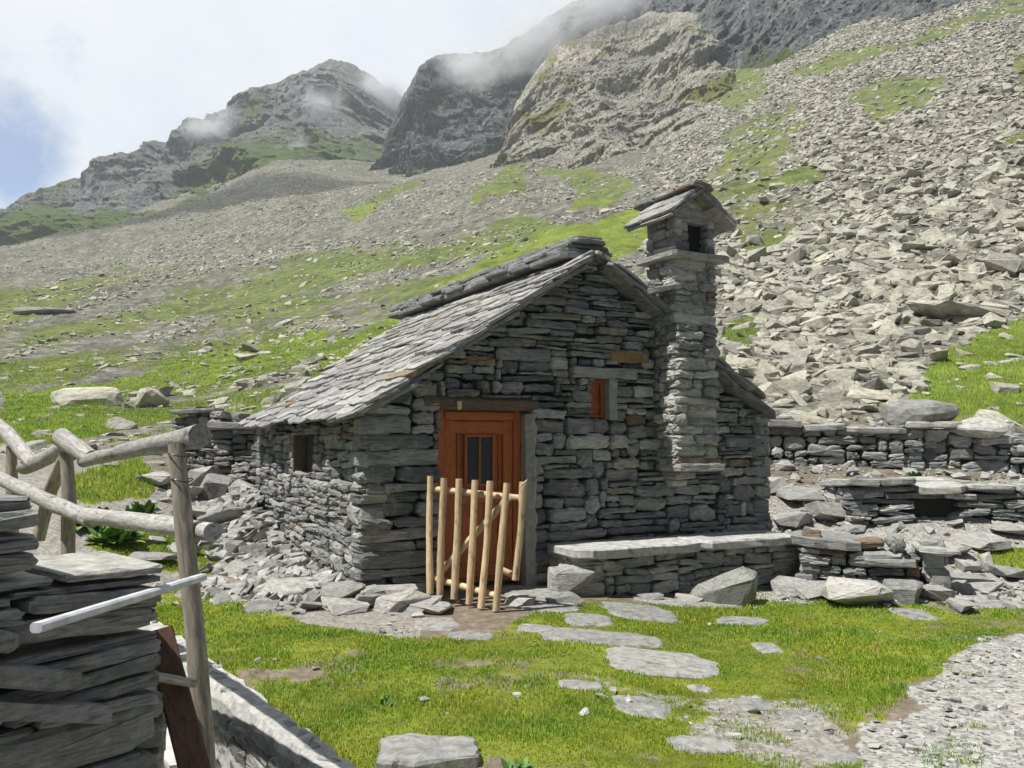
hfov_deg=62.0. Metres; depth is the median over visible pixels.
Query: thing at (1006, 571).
loose stone
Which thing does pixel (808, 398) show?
boulder
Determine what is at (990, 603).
paving slab
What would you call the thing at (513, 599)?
loose stone
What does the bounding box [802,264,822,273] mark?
boulder
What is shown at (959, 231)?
boulder
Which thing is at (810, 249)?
boulder
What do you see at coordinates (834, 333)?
boulder
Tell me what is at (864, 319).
boulder
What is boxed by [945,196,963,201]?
boulder
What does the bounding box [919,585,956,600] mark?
loose stone
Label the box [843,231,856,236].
boulder
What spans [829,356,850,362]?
boulder
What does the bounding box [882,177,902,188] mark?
boulder
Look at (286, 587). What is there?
loose stone
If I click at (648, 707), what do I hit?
paving slab
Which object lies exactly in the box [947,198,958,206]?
boulder
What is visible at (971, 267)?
boulder
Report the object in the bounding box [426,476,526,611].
picket gate
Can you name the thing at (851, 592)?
loose stone
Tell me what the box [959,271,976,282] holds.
boulder
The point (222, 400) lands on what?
slope rock
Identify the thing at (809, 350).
boulder
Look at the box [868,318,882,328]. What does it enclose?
boulder
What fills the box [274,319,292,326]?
slope rock
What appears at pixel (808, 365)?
boulder
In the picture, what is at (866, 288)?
boulder
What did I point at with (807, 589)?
loose stone
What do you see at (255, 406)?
slope rock
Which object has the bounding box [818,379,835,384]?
boulder
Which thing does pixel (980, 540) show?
loose stone
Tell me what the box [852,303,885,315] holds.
boulder
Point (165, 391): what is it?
slope rock
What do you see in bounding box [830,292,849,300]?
boulder
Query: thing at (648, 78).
rock face
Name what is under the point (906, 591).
loose stone
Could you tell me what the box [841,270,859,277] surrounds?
boulder
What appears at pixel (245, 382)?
slope rock
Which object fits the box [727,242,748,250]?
boulder
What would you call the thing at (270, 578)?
loose stone
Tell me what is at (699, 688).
paving slab
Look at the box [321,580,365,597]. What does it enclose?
loose stone
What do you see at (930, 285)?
boulder
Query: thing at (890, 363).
boulder
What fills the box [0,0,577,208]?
sky
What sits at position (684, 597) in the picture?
loose stone
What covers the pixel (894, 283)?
boulder
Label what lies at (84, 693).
slab wall
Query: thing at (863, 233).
boulder
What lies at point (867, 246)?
boulder
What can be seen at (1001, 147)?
boulder
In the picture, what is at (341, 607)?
loose stone
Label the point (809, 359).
boulder
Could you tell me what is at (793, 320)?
boulder
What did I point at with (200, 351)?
slope rock
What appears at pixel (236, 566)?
loose stone
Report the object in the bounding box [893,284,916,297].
boulder
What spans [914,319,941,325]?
boulder
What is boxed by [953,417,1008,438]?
boulder
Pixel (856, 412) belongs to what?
boulder
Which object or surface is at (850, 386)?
boulder
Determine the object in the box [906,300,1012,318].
boulder
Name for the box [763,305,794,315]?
boulder
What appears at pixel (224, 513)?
loose stone
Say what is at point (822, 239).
boulder
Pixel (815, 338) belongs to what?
boulder
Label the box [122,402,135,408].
slope rock
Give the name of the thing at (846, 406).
boulder
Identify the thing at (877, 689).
grass
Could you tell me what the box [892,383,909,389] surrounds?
boulder
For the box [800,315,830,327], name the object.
boulder
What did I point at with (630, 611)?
paving slab
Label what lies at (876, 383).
boulder
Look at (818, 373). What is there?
boulder
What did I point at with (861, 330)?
boulder
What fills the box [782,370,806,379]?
boulder
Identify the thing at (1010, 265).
boulder
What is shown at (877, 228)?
boulder
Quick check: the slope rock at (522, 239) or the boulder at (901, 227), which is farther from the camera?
the slope rock at (522, 239)
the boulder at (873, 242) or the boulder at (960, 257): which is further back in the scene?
the boulder at (873, 242)
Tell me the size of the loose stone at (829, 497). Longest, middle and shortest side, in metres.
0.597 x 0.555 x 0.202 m
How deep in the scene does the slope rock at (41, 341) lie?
45.83 m
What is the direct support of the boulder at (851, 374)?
on the hillside
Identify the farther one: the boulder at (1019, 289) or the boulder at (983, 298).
the boulder at (1019, 289)
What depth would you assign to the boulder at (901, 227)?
42.47 m
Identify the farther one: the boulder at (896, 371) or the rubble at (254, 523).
the boulder at (896, 371)
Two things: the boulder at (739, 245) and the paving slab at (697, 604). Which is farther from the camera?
the boulder at (739, 245)
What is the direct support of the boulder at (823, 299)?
on the hillside
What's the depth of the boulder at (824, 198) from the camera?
55.51 m
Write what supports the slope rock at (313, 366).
on the hillside
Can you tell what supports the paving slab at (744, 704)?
on the hillside
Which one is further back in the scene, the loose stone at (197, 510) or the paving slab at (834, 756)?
the loose stone at (197, 510)
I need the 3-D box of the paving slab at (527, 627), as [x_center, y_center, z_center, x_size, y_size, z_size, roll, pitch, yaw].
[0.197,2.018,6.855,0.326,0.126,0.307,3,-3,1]
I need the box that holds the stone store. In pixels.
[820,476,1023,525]
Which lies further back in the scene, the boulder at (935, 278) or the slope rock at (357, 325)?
the slope rock at (357, 325)
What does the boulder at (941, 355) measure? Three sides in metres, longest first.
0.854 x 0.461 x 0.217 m
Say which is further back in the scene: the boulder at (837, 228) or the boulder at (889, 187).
the boulder at (889, 187)
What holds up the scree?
on the hillside
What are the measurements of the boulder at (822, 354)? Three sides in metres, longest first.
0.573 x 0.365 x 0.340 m
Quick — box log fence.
[0,418,222,767]
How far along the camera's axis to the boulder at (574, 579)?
8.24 m
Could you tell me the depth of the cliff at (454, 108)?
351.18 m
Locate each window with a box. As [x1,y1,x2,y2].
[292,435,315,471]
[585,378,617,419]
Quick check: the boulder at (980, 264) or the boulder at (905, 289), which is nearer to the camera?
the boulder at (905, 289)
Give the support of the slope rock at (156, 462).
on the hillside
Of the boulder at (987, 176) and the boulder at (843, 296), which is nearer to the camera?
the boulder at (843, 296)
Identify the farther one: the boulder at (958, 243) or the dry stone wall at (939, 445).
the boulder at (958, 243)
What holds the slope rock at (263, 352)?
on the hillside
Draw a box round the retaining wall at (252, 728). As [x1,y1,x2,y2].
[139,620,355,767]
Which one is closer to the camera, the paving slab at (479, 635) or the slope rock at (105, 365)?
the paving slab at (479, 635)
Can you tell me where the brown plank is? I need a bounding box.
[153,625,210,767]
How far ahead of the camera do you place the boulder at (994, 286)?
29.90 m
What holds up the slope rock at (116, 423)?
on the hillside
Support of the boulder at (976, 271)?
on the hillside
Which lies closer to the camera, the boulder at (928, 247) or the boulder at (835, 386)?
the boulder at (835, 386)
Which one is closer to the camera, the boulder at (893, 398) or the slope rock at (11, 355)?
the boulder at (893, 398)
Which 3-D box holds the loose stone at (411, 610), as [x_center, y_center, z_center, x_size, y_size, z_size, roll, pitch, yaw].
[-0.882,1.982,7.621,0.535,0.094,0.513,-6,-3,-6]
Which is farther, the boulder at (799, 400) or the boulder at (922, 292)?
the boulder at (922, 292)
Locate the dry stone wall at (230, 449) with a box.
[170,406,261,484]
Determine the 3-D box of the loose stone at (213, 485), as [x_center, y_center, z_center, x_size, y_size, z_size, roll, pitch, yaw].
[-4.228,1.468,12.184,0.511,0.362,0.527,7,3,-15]
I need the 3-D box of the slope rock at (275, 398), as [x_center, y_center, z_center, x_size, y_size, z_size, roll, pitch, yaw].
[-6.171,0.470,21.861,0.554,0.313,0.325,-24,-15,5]
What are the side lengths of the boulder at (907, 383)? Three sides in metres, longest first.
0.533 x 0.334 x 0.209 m
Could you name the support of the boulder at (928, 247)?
on the hillside
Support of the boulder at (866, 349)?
on the hillside
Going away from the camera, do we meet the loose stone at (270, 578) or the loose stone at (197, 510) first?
the loose stone at (270, 578)
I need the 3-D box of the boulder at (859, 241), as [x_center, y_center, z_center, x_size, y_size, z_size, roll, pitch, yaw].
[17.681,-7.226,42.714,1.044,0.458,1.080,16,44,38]
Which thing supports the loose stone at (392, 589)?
on the hillside
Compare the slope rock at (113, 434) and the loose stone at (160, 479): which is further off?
the slope rock at (113, 434)
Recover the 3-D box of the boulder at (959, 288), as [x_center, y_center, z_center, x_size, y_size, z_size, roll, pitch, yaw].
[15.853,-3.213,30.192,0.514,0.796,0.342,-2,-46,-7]
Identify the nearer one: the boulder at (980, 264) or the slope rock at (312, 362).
the slope rock at (312, 362)
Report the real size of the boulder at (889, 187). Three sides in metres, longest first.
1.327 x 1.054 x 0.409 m
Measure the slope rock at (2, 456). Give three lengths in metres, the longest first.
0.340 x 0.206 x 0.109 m
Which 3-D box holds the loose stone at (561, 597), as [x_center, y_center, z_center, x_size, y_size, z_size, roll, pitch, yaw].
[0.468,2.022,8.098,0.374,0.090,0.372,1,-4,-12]
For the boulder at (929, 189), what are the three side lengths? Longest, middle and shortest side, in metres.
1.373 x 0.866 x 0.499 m
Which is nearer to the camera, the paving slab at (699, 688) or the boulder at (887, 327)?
the paving slab at (699, 688)
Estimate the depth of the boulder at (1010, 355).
21.85 m
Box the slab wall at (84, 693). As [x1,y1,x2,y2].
[0,494,166,767]
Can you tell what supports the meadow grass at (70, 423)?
on the hillside
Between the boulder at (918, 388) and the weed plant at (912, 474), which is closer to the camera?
the weed plant at (912, 474)
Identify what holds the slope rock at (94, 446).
on the hillside
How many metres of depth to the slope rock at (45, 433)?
15.96 m
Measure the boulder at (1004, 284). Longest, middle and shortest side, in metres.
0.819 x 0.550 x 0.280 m
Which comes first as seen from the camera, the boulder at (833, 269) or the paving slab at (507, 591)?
the paving slab at (507, 591)
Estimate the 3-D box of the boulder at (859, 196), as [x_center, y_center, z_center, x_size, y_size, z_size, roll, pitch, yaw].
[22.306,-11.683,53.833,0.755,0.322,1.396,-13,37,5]
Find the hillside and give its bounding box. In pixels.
[0,0,1023,767]
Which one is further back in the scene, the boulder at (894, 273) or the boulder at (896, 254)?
the boulder at (896, 254)
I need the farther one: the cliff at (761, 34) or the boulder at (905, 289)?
the cliff at (761, 34)
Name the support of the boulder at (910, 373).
on the hillside
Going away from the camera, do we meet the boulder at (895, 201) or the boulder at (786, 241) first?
the boulder at (786, 241)
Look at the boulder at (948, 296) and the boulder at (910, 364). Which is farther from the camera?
the boulder at (948, 296)
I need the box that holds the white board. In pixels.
[30,574,206,632]
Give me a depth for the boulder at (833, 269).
37.47 m
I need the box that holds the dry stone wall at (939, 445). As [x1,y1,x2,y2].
[920,428,1023,473]
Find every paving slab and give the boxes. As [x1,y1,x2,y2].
[375,733,479,767]
[414,617,460,630]
[448,630,493,639]
[501,585,546,598]
[517,599,578,612]
[517,623,552,632]
[538,627,663,648]
[558,679,603,690]
[564,613,614,626]
[601,601,680,623]
[604,646,719,679]
[612,695,669,718]
[632,595,688,606]
[664,735,738,754]
[682,601,742,608]
[686,684,713,692]
[713,616,767,625]
[733,698,773,710]
[751,642,783,653]
[780,710,822,725]
[815,750,859,762]
[890,608,940,620]
[972,599,1023,608]
[985,636,1023,647]
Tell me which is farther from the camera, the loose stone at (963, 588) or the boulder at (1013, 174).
the boulder at (1013, 174)
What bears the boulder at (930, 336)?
on the hillside
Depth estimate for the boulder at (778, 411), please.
16.25 m
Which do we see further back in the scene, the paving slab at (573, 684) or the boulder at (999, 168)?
the boulder at (999, 168)
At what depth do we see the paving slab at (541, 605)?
7.71 m
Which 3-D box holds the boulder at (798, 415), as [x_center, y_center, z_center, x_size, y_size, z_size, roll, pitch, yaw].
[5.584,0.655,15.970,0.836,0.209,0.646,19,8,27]
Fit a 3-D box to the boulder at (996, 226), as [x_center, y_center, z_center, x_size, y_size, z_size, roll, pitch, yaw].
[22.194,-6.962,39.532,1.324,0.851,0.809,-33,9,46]
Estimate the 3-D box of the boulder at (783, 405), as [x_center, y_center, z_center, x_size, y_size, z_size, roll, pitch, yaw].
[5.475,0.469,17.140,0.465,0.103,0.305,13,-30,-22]
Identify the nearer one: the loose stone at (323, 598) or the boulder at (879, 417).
the loose stone at (323, 598)
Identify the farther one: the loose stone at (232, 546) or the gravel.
the loose stone at (232, 546)
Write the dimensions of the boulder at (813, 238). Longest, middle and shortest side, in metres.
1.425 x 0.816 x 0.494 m
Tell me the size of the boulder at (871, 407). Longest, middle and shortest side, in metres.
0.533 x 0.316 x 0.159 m
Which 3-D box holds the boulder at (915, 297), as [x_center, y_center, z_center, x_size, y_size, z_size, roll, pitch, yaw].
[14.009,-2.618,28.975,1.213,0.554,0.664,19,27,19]
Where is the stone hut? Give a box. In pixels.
[238,180,775,594]
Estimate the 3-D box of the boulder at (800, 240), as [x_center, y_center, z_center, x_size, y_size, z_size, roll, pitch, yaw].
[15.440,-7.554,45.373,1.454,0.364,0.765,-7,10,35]
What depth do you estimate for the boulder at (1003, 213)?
41.75 m
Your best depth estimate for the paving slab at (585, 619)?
7.22 m
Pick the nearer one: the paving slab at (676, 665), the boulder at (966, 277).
the paving slab at (676, 665)
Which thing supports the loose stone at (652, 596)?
on the paving slab at (669, 601)
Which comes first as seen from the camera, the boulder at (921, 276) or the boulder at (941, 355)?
the boulder at (941, 355)
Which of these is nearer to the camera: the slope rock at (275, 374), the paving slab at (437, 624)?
the paving slab at (437, 624)
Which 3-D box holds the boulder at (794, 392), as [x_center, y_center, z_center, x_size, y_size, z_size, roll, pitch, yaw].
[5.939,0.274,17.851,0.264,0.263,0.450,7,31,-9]
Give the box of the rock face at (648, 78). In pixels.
[489,11,735,169]
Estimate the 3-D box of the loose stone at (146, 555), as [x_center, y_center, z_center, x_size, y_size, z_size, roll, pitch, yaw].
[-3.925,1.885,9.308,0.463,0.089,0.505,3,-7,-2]
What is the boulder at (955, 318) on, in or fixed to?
on the hillside
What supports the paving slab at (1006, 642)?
on the hillside
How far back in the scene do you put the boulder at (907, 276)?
32.96 m
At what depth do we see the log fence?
3.89 m
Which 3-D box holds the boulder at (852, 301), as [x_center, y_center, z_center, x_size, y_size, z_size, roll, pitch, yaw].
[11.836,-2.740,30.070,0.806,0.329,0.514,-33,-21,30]
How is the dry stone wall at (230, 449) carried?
on the hillside
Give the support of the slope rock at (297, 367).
on the hillside
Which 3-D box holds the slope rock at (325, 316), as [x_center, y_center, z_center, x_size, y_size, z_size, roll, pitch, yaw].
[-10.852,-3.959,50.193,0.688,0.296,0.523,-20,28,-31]
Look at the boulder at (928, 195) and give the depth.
49.37 m
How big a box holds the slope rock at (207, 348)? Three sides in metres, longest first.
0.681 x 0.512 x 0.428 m
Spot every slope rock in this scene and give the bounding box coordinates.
[0,453,5,459]
[7,353,15,357]
[26,440,46,448]
[31,431,41,436]
[38,339,46,343]
[40,432,52,436]
[46,338,58,341]
[84,441,97,449]
[99,363,110,368]
[102,432,126,435]
[103,463,120,466]
[106,417,137,429]
[116,438,128,440]
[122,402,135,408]
[128,386,173,397]
[144,460,164,464]
[158,421,169,423]
[183,389,196,394]
[198,349,207,353]
[201,346,212,351]
[212,396,229,405]
[213,329,223,336]
[215,404,229,407]
[234,353,256,360]
[235,378,253,386]
[241,343,258,351]
[241,405,257,409]
[250,376,276,388]
[256,351,269,354]
[258,372,281,377]
[260,394,280,404]
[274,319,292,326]
[284,300,292,304]
[284,379,307,394]
[288,372,297,376]
[291,365,309,369]
[293,370,309,376]
[303,360,317,364]
[303,364,321,369]
[315,356,327,360]
[321,315,333,318]
[327,336,334,341]
[352,324,362,327]
[421,270,438,278]
[515,237,528,242]
[599,208,608,213]
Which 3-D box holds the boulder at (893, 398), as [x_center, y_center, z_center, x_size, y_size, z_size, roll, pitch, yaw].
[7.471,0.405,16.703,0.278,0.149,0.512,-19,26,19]
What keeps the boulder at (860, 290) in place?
on the hillside
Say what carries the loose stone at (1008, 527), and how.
on the hillside
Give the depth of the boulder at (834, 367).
20.33 m
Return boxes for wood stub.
[145,671,197,687]
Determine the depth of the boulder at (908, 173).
56.97 m
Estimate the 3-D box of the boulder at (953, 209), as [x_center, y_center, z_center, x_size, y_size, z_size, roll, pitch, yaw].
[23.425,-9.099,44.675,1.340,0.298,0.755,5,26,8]
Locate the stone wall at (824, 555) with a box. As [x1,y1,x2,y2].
[790,529,960,588]
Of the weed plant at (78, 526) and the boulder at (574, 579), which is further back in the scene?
the weed plant at (78, 526)
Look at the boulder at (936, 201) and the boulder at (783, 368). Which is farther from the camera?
the boulder at (936, 201)
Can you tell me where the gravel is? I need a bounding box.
[231,598,1023,767]
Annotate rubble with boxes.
[0,109,1023,469]
[125,447,1023,617]
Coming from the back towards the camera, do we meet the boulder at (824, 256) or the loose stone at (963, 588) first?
the boulder at (824, 256)
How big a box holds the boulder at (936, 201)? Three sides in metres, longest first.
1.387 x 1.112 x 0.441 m
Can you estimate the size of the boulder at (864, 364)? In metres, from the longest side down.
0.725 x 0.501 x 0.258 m
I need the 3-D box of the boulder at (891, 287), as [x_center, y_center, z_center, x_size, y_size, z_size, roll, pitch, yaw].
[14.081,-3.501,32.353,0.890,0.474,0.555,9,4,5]
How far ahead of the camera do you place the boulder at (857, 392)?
17.19 m
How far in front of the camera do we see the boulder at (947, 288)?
30.32 m
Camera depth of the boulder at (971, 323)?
25.75 m
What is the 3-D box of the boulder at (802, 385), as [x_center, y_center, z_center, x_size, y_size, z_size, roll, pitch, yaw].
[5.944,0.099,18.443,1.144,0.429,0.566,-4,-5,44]
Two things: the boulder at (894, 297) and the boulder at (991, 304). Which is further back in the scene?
the boulder at (894, 297)
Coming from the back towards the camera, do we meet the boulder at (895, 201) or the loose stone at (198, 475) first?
the boulder at (895, 201)
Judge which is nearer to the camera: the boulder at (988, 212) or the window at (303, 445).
the window at (303, 445)
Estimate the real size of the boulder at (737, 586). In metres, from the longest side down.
0.719 x 0.360 x 0.329 m
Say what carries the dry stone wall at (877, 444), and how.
on the hillside
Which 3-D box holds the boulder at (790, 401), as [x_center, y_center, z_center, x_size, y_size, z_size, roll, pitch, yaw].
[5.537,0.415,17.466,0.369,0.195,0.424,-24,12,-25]
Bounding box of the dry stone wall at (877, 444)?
[766,416,961,469]
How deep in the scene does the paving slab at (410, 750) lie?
3.93 m
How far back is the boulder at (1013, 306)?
27.07 m
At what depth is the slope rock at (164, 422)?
19.40 m
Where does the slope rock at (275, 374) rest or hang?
on the hillside
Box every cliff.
[369,0,633,176]
[631,0,1022,69]
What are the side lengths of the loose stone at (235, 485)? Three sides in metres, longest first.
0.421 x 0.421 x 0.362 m
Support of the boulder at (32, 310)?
on the hillside
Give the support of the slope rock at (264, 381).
on the hillside
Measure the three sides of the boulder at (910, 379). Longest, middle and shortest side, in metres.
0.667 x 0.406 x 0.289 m
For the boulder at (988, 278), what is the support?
on the hillside
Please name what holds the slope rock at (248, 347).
on the hillside
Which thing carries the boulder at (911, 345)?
on the hillside
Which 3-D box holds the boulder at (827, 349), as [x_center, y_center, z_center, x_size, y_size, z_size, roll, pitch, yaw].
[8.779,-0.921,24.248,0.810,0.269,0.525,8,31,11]
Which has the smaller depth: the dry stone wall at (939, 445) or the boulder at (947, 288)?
the dry stone wall at (939, 445)
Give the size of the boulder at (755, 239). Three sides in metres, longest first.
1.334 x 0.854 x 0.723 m
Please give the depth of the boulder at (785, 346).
24.25 m
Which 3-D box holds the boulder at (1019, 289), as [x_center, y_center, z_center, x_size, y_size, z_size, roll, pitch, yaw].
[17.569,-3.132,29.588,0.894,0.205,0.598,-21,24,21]
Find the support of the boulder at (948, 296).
on the hillside
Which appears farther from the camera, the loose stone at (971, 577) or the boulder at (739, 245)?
the boulder at (739, 245)
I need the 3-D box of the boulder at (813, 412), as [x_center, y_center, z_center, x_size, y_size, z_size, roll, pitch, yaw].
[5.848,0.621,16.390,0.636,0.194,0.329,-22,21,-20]
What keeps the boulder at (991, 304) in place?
on the hillside
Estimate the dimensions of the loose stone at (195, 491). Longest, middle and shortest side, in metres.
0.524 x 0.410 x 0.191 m
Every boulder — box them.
[12,307,76,314]
[50,387,123,406]
[135,387,169,407]
[547,565,596,594]
[690,566,757,605]
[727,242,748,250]
[748,234,763,245]
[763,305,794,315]
[765,318,787,329]
[765,378,812,394]
[767,342,799,353]
[772,408,794,415]
[774,349,808,370]
[774,399,794,403]
[774,403,794,407]
[776,363,791,372]
[778,316,798,326]
[779,236,798,244]
[779,285,802,292]
[781,294,813,305]
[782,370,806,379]
[783,244,806,263]
[783,355,814,362]
[784,290,797,295]
[786,410,828,423]
[788,348,813,355]
[788,390,799,399]
[788,395,812,401]
[789,238,809,245]
[789,393,807,405]
[792,231,810,235]
[796,336,810,347]
[799,235,818,244]
[800,311,824,321]
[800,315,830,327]
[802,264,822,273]
[802,363,819,368]
[805,245,818,253]
[807,337,825,341]
[807,345,832,352]
[808,339,819,345]
[808,408,818,415]
[809,214,827,221]
[811,264,822,271]
[811,369,825,376]
[812,348,821,353]
[813,253,833,262]
[813,351,829,358]
[815,233,831,244]
[815,274,826,283]
[816,191,835,203]
[816,407,828,417]
[818,265,843,275]
[818,295,834,303]
[818,365,842,370]
[818,369,859,380]
[818,377,854,391]
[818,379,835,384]
[819,241,837,252]
[822,275,844,284]
[822,287,843,297]
[824,258,842,265]
[826,313,843,319]
[826,328,838,336]
[828,417,837,422]
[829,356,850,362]
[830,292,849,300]
[830,404,858,409]
[833,226,856,231]
[835,286,858,296]
[839,361,868,368]
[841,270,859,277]
[841,383,850,395]
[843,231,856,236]
[844,297,859,306]
[845,365,871,373]
[846,377,892,396]
[847,314,874,325]
[847,385,891,400]
[848,221,872,228]
[848,262,877,271]
[848,285,861,293]
[848,383,862,389]
[849,342,883,350]
[850,328,874,335]
[850,410,868,414]
[851,343,878,355]
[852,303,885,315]
[854,242,876,254]
[854,332,896,342]
[855,233,878,242]
[856,192,866,199]
[857,228,872,239]
[857,354,877,358]
[857,374,870,380]
[858,404,878,411]
[860,287,884,297]
[862,223,887,232]
[862,258,881,268]
[862,286,881,290]
[865,239,880,246]
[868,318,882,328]
[869,358,889,369]
[870,289,890,298]
[873,260,891,264]
[873,278,889,285]
[874,285,894,288]
[875,195,887,201]
[875,414,883,419]
[877,336,891,345]
[878,318,896,335]
[880,183,895,193]
[881,302,902,315]
[881,312,902,323]
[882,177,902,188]
[882,268,903,280]
[883,368,923,373]
[884,359,892,366]
[885,367,901,373]
[885,395,898,405]
[886,399,959,429]
[887,293,904,301]
[888,242,898,246]
[888,251,915,260]
[889,336,918,347]
[890,202,908,211]
[890,280,911,287]
[891,205,917,218]
[891,223,906,232]
[891,342,901,351]
[892,199,906,204]
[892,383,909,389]
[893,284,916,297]
[893,329,924,338]
[893,380,911,387]
[895,350,918,357]
[896,361,927,367]
[897,185,920,196]
[897,233,919,241]
[898,272,914,281]
[899,369,930,383]
[900,338,922,356]
[901,169,921,178]
[901,241,924,251]
[902,374,921,381]
[903,313,913,317]
[905,295,921,303]
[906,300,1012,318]
[906,327,931,334]
[908,241,938,249]
[908,295,934,309]
[909,270,934,285]
[909,288,934,296]
[909,384,930,391]
[912,381,927,385]
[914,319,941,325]
[915,281,943,289]
[917,226,944,240]
[920,184,936,196]
[921,194,935,199]
[924,333,953,340]
[926,206,947,212]
[927,197,944,206]
[929,248,947,258]
[929,349,947,360]
[931,275,945,281]
[934,187,949,194]
[934,234,958,244]
[934,292,955,299]
[937,283,954,295]
[939,253,959,264]
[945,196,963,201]
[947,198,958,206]
[947,206,971,211]
[950,226,979,235]
[950,253,968,260]
[951,315,982,323]
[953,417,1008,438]
[954,283,964,294]
[955,239,967,246]
[955,348,977,355]
[956,239,981,249]
[956,325,988,333]
[958,364,980,370]
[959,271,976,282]
[960,290,980,296]
[961,317,984,325]
[962,295,977,302]
[965,262,980,273]
[967,264,981,271]
[969,171,994,183]
[970,189,1000,198]
[973,217,989,222]
[973,276,998,283]
[973,409,1023,432]
[974,262,986,270]
[977,294,1007,305]
[978,208,994,217]
[980,220,1003,233]
[980,301,1008,307]
[981,280,1002,290]
[982,312,1005,327]
[983,258,1023,274]
[983,361,1000,364]
[984,372,1004,378]
[985,188,1001,193]
[985,219,1016,225]
[985,252,1019,258]
[986,198,1006,214]
[988,161,1007,174]
[990,381,1020,393]
[992,179,1017,183]
[994,145,1007,150]
[996,208,1016,219]
[999,281,1012,288]
[1000,300,1018,304]
[1004,353,1023,357]
[1004,423,1016,434]
[1005,171,1023,178]
[1007,304,1020,308]
[1013,286,1023,292]
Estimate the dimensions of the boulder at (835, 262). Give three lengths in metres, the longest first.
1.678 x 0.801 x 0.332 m
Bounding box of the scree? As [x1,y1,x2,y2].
[625,0,1023,425]
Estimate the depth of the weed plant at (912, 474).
12.89 m
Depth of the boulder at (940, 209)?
45.40 m
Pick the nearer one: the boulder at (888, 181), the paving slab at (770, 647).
the paving slab at (770, 647)
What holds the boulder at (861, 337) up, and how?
on the hillside
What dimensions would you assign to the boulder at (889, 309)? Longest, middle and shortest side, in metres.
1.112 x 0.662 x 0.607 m
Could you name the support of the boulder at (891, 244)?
on the hillside
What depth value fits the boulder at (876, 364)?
20.61 m
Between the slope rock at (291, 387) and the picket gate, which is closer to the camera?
the picket gate
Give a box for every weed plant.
[58,505,108,529]
[83,526,145,545]
[120,499,165,513]
[371,694,394,706]
[501,757,534,767]
[903,471,926,476]
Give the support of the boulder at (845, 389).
on the hillside
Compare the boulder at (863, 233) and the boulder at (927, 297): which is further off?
the boulder at (863, 233)
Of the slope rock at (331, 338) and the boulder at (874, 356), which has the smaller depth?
the boulder at (874, 356)
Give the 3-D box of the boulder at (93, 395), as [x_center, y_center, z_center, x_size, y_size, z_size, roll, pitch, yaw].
[-12.006,0.436,24.103,1.972,0.732,1.380,2,-4,-23]
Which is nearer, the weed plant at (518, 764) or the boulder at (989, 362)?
the weed plant at (518, 764)
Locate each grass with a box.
[0,235,1023,503]
[88,531,1023,767]
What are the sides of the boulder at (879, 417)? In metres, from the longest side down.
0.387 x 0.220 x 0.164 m
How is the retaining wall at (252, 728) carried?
on the hillside
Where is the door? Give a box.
[433,410,520,588]
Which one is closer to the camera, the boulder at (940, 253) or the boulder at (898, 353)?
the boulder at (898, 353)
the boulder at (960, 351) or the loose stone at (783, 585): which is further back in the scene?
the boulder at (960, 351)
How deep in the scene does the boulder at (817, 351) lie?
23.33 m
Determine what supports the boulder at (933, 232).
on the hillside
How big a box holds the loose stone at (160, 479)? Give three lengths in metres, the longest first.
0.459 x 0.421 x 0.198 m
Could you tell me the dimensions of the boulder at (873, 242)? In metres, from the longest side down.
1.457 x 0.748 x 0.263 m
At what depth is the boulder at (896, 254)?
38.09 m
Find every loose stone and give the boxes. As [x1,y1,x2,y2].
[128,551,177,560]
[140,472,170,485]
[167,486,202,497]
[188,466,220,486]
[192,505,209,517]
[197,473,235,500]
[197,505,245,523]
[224,540,247,552]
[224,560,253,575]
[228,479,256,491]
[238,542,267,553]
[248,575,280,583]
[258,559,275,570]
[260,577,323,598]
[296,558,309,566]
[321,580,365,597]
[321,596,354,604]
[323,599,369,615]
[354,593,381,607]
[359,584,384,594]
[364,584,417,605]
[373,590,431,613]
[385,595,441,614]
[407,601,453,613]
[505,593,535,605]
[541,591,582,603]
[636,593,663,599]
[674,593,703,601]
[769,477,788,492]
[770,575,805,597]
[772,511,810,527]
[774,485,823,501]
[793,580,825,599]
[804,501,847,518]
[819,576,893,605]
[823,493,835,501]
[882,579,922,604]
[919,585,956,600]
[947,544,971,556]
[950,573,991,582]
[951,582,974,594]
[952,532,1011,550]
[966,582,1004,592]
[988,564,1023,578]
[990,521,1023,534]
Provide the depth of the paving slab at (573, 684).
5.24 m
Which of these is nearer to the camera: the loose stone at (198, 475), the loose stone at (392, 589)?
the loose stone at (392, 589)
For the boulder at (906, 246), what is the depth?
38.34 m
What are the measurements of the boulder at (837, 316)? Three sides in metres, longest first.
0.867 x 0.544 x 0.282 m
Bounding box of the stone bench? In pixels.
[547,530,798,595]
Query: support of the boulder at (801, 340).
on the hillside
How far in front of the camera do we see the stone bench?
8.89 m
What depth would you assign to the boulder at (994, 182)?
50.04 m
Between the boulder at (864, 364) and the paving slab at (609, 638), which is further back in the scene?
the boulder at (864, 364)
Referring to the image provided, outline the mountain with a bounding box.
[0,59,401,245]
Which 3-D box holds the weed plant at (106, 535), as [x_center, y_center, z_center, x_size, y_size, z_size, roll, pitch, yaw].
[-4.425,1.649,9.500,0.697,0.275,0.679,2,-4,-26]
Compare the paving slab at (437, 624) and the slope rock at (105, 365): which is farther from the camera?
the slope rock at (105, 365)
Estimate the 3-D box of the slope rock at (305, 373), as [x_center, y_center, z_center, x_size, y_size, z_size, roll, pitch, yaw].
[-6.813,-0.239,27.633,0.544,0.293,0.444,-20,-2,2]
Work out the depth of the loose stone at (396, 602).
7.51 m
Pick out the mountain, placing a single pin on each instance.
(329, 109)

